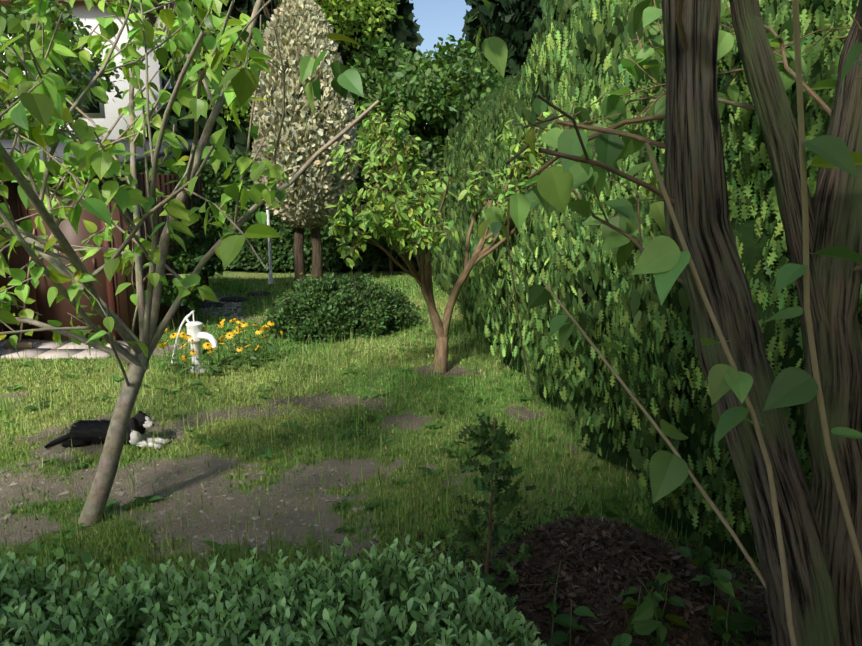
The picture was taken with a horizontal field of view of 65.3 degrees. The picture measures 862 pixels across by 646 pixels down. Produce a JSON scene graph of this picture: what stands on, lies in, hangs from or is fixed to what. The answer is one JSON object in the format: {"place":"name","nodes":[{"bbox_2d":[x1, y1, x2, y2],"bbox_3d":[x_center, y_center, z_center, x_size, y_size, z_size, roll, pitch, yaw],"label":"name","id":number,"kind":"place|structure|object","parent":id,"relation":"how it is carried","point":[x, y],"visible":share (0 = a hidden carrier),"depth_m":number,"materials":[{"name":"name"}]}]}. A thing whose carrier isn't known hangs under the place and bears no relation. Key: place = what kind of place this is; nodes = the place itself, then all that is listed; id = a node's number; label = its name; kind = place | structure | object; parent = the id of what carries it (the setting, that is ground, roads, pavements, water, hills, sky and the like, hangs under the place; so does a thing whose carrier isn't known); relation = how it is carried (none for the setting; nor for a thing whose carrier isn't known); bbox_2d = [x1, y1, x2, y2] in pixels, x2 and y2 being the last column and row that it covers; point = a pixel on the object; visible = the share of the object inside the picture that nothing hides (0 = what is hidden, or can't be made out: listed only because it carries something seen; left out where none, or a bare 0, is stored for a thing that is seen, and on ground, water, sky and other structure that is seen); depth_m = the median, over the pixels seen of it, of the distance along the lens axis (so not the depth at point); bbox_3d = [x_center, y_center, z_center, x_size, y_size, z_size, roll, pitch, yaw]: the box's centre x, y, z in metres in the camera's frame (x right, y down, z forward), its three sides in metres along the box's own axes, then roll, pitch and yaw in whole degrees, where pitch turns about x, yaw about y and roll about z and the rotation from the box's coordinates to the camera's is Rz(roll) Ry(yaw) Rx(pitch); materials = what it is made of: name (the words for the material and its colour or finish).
{"place":"outdoors","nodes":[
{"label":"outdoors","id":0,"kind":"place"},
{"bbox_2d":[0,80,53,310],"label":"leaf","id":1,"kind":"object","parent":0,"point":[39,107],"depth_m":2.19,"materials":[{"name":"green plant"}]},
{"bbox_2d":[0,0,166,139],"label":"house walls","id":2,"kind":"structure","parent":0,"point":[80,11],"depth_m":18.18,"materials":[{"name":"white paint"}]},
{"bbox_2d":[1,61,161,116],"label":"house window frames","id":3,"kind":"structure","parent":2,"relation":"in","point":[101,113],"depth_m":18.23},
{"bbox_2d":[0,62,171,112],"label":"window","id":4,"kind":"structure","parent":3,"relation":"in","point":[92,108],"depth_m":18.18,"materials":[{"name":"black glass"}]},
{"bbox_2d":[0,0,176,16],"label":"house roof","id":5,"kind":"structure","parent":2,"relation":"on","point":[155,5],"depth_m":18.60,"materials":[{"name":"tile"}]},
{"bbox_2d":[153,0,403,145],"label":"tree","id":6,"kind":"object","parent":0,"point":[352,17],"depth_m":15.95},
{"bbox_2d":[0,270,772,645],"bbox_3d":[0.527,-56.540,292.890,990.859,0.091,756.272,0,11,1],"label":"ground","id":7,"kind":"structure","parent":0,"point":[190,514],"depth_m":4.73,"materials":[{"name":"brown soil"}]},
{"bbox_2d":[0,0,124,139],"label":"tree","id":8,"kind":"object","parent":7,"relation":"on","point":[68,29],"depth_m":14.08,"materials":[{"name":"green plant"}]},
{"bbox_2d":[0,339,128,358],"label":"paving slabs","id":9,"kind":"structure","parent":7,"relation":"on","point":[46,349],"depth_m":8.11,"materials":[{"name":"stone"}]},
{"bbox_2d":[4,229,34,349],"bbox_3d":[-5.053,-0.418,8.280,0.301,1.444,0.538,-2,11,-9],"label":"broom","id":10,"kind":"object","parent":9,"relation":"on","point":[21,345],"visible":0.6,"depth_m":8.18,"materials":[{"name":"brown wood"}]},
{"bbox_2d":[0,172,207,340],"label":"shed walls","id":11,"kind":"structure","parent":7,"relation":"on","point":[16,261],"depth_m":8.71,"materials":[{"name":"brown wood"}]},
{"bbox_2d":[16,179,119,340],"bbox_3d":[-4.579,-0.768,8.510,1.080,2.060,0.050,0,11,1],"label":"shed door frame","id":12,"kind":"object","parent":11,"relation":"attached to","point":[23,211],"visible":0.26,"depth_m":8.54,"materials":[{"name":"brown wood"}]},
{"bbox_2d":[27,186,107,340],"bbox_3d":[-4.579,-0.727,8.510,0.900,1.960,0.065,0,11,1],"label":"shed door","id":13,"kind":"structure","parent":12,"relation":"in","point":[59,310],"depth_m":8.55,"materials":[{"name":"brown wood"}]},
{"bbox_2d":[0,172,208,340],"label":"shed battens","id":14,"kind":"object","parent":11,"relation":"attached to","point":[112,246],"visible":0.29,"depth_m":8.94,"materials":[{"name":"brown wood"}]},
{"bbox_2d":[0,139,210,163],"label":"shed roof","id":15,"kind":"structure","parent":11,"relation":"on","point":[59,150],"depth_m":9.59,"materials":[{"name":"fabric"}]},
{"bbox_2d":[44,410,169,448],"bbox_3d":[-2.488,0.815,5.222,0.903,0.276,0.290,0,11,1],"label":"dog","id":16,"kind":"object","parent":7,"relation":"on","point":[140,421],"visible":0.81,"depth_m":5.15},
{"bbox_2d":[67,419,110,437],"bbox_3d":[-2.547,0.808,5.233,0.480,0.126,0.270,0,11,1],"label":"dog fur","id":17,"kind":"object","parent":16,"relation":"attached to","point":[91,433],"visible":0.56,"depth_m":5.15,"materials":[{"name":"black fur"}]},
{"bbox_2d":[150,230,207,326],"bbox_3d":[-3.719,-0.622,9.642,1.098,1.431,0.952,0,11,1],"label":"shrub","id":18,"kind":"object","parent":7,"relation":"on","point":[187,263],"depth_m":9.48,"materials":[{"name":"green plant"}]},
{"bbox_2d":[0,0,379,525],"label":"young tree","id":19,"kind":"object","parent":7,"relation":"on","point":[88,160],"depth_m":3.31,"materials":[{"name":"green plant"}]},
{"bbox_2d":[171,310,217,372],"bbox_3d":[-2.574,0.193,7.258,0.629,0.673,0.209,1,11,6],"label":"hand pump","id":20,"kind":"object","parent":7,"relation":"on","point":[195,332],"visible":0.79,"depth_m":7.20,"materials":[{"name":"paint"}]},
{"bbox_2d":[189,190,226,279],"bbox_3d":[-4.198,-1.343,11.549,1.918,2.099,1.512,6,13,27],"label":"path shrub","id":21,"kind":"object","parent":7,"relation":"on","point":[208,238],"depth_m":11.21,"materials":[{"name":"green plant"}]},
{"bbox_2d":[146,0,270,165],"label":"tree","id":22,"kind":"object","parent":7,"relation":"on","point":[184,128],"depth_m":16.71,"materials":[{"name":"green plant"}]},
{"bbox_2d":[157,320,283,378],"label":"flowers","id":23,"kind":"object","parent":7,"relation":"on","point":[185,370],"depth_m":7.30,"materials":[{"name":"plant"}]},
{"bbox_2d":[162,318,283,357],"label":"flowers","id":24,"kind":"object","parent":23,"relation":"attached to","point":[220,336],"visible":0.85,"depth_m":7.31,"materials":[{"name":"orange"}]},
{"bbox_2d":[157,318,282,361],"bbox_3d":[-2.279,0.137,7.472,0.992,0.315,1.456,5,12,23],"label":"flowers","id":25,"kind":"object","parent":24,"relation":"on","point":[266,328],"visible":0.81,"depth_m":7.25,"materials":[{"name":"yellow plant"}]},
{"bbox_2d":[202,293,247,318],"bbox_3d":[-3.643,-0.330,11.648,0.725,0.110,2.806,-5,12,-22],"label":"stepping stone","id":26,"kind":"object","parent":7,"relation":"on","point":[232,308],"visible":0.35,"depth_m":11.15,"materials":[{"name":"grey stone"}]},
{"bbox_2d":[179,0,275,165],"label":"tree","id":27,"kind":"object","parent":7,"relation":"on","point":[219,127],"visible":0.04,"depth_m":16.68,"materials":[{"name":"green plant"}]},
{"bbox_2d":[184,291,270,313],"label":"stepping stones","id":28,"kind":"object","parent":7,"relation":"on","point":[232,299],"visible":0.54,"depth_m":11.86,"materials":[{"name":"grey stone"}]},
{"bbox_2d":[49,148,441,273],"bbox_3d":[-3.646,-2.722,16.291,10.763,2.915,2.113,0,11,1],"label":"hedge","id":29,"kind":"object","parent":7,"relation":"on","point":[282,250],"depth_m":15.64,"materials":[{"name":"green plant"}]},
{"bbox_2d":[266,207,273,283],"bbox_3d":[-3.318,-1.781,13.782,0.900,1.980,0.133,0,11,1],"label":"clothes pole","id":30,"kind":"object","parent":7,"relation":"on","point":[270,279],"visible":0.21,"depth_m":13.84,"materials":[{"name":"white metal"}]},
{"bbox_2d":[0,535,546,645],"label":"boxwood","id":31,"kind":"object","parent":7,"relation":"on","point":[145,624],"depth_m":1.96,"materials":[{"name":"green plant"}]},
{"bbox_2d":[5,284,578,573],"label":"weed stalks","id":32,"kind":"object","parent":7,"relation":"on","point":[279,439],"visible":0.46,"depth_m":5.31,"materials":[{"name":"beige"}]},
{"bbox_2d":[250,0,359,287],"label":"flowering tree","id":33,"kind":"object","parent":7,"relation":"on","point":[303,28],"depth_m":12.08,"materials":[{"name":"beige plant"}]},
{"bbox_2d":[261,269,423,342],"bbox_3d":[-1.247,-0.067,9.373,2.289,1.338,1.790,0,11,1],"label":"round shrub","id":34,"kind":"object","parent":7,"relation":"on","point":[324,290],"depth_m":9.00,"materials":[{"name":"green plant"}]},
{"bbox_2d":[314,0,424,151],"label":"tree","id":35,"kind":"object","parent":7,"relation":"on","point":[405,29],"visible":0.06,"depth_m":18.10,"materials":[{"name":"green plant"}]},
{"bbox_2d":[0,310,754,645],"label":"soil clods","id":36,"kind":"object","parent":7,"relation":"on","point":[208,488],"visible":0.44,"depth_m":4.39,"materials":[{"name":"brown soil"}]},
{"bbox_2d":[2,349,757,640],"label":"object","id":37,"kind":"object","parent":7,"relation":"on","point":[213,489],"visible":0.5,"depth_m":4.41,"materials":[{"name":"brown soil"}]},
{"bbox_2d":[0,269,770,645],"bbox_3d":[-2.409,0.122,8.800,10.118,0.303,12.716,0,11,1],"label":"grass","id":38,"kind":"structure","parent":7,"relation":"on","point":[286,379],"depth_m":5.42,"materials":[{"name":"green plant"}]},
{"bbox_2d":[347,121,443,274],"bbox_3d":[-0.856,-2.681,14.896,2.478,3.411,2.450,0,11,1],"label":"tree","id":39,"kind":"object","parent":7,"relation":"on","point":[380,240],"depth_m":14.54,"materials":[{"name":"green plant"}]},
{"bbox_2d":[347,33,482,156],"bbox_3d":[-0.921,-4.362,17.235,4.478,5.807,5.043,0,11,1],"label":"tree","id":40,"kind":"object","parent":7,"relation":"on","point":[401,58],"depth_m":15.85,"materials":[{"name":"green plant"}]},
{"bbox_2d":[363,32,514,171],"bbox_3d":[0.591,-4.065,16.204,4.549,5.617,4.160,0,11,1],"label":"tree","id":41,"kind":"object","parent":7,"relation":"on","point":[453,97],"depth_m":14.75,"materials":[{"name":"green plant"}]},
{"bbox_2d":[325,100,554,372],"bbox_3d":[0.396,-0.803,6.668,2.727,2.924,1.908,0,11,1],"label":"tree","id":42,"kind":"object","parent":7,"relation":"on","point":[371,220],"depth_m":6.50,"materials":[{"name":"green plant"}]},
{"bbox_2d":[425,412,555,609],"bbox_3d":[0.260,0.907,3.093,0.583,0.938,0.643,0,11,1],"label":"sapling","id":43,"kind":"object","parent":7,"relation":"on","point":[497,447],"depth_m":3.10,"materials":[{"name":"green plant"}]},
{"bbox_2d":[453,0,542,84],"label":"tree","id":44,"kind":"object","parent":7,"relation":"on","point":[511,25],"depth_m":18.62,"materials":[{"name":"green plant"}]},
{"bbox_2d":[268,462,772,645],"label":"mound","id":45,"kind":"object","parent":7,"relation":"on","point":[637,540],"visible":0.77,"depth_m":3.06,"materials":[{"name":"brown soil"}]},
{"bbox_2d":[299,0,861,645],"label":"lilac","id":46,"kind":"object","parent":7,"relation":"on","point":[825,587],"depth_m":2.33,"materials":[{"name":"plant"}]},
{"bbox_2d":[461,528,728,645],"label":"mulch pile","id":47,"kind":"object","parent":7,"relation":"on","point":[623,629],"visible":0.12,"depth_m":2.95,"materials":[{"name":"wood"}]},
{"bbox_2d":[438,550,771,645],"bbox_3d":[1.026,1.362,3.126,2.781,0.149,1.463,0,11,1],"label":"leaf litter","id":48,"kind":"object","parent":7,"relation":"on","point":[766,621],"visible":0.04,"depth_m":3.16,"materials":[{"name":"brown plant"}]},
{"bbox_2d":[451,501,758,645],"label":"weeds","id":49,"kind":"object","parent":7,"relation":"on","point":[641,621],"depth_m":2.84,"materials":[{"name":"green plant"}]},
{"bbox_2d":[420,0,861,562],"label":"thuja hedge","id":50,"kind":"object","parent":7,"relation":"on","point":[578,261],"depth_m":4.54,"materials":[{"name":"green plant"}]},
{"bbox_2d":[540,0,861,645],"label":"lilac shoots","id":51,"kind":"object","parent":7,"relation":"on","point":[810,333],"visible":0.98,"depth_m":1.98,"materials":[{"name":"brown plant"}]},
{"bbox_2d":[388,166,441,269],"bbox_3d":[0.076,-2.094,14.369,2.172,2.468,2.622,0,11,1],"label":"shrub","id":52,"kind":"object","parent":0,"point":[430,186],"depth_m":13.66,"materials":[{"name":"green plant"}]},
{"bbox_2d":[409,0,471,127],"label":"sky","id":53,"kind":"structure","parent":0,"point":[436,18],"materials":[{"name":"blue"}]}
]}

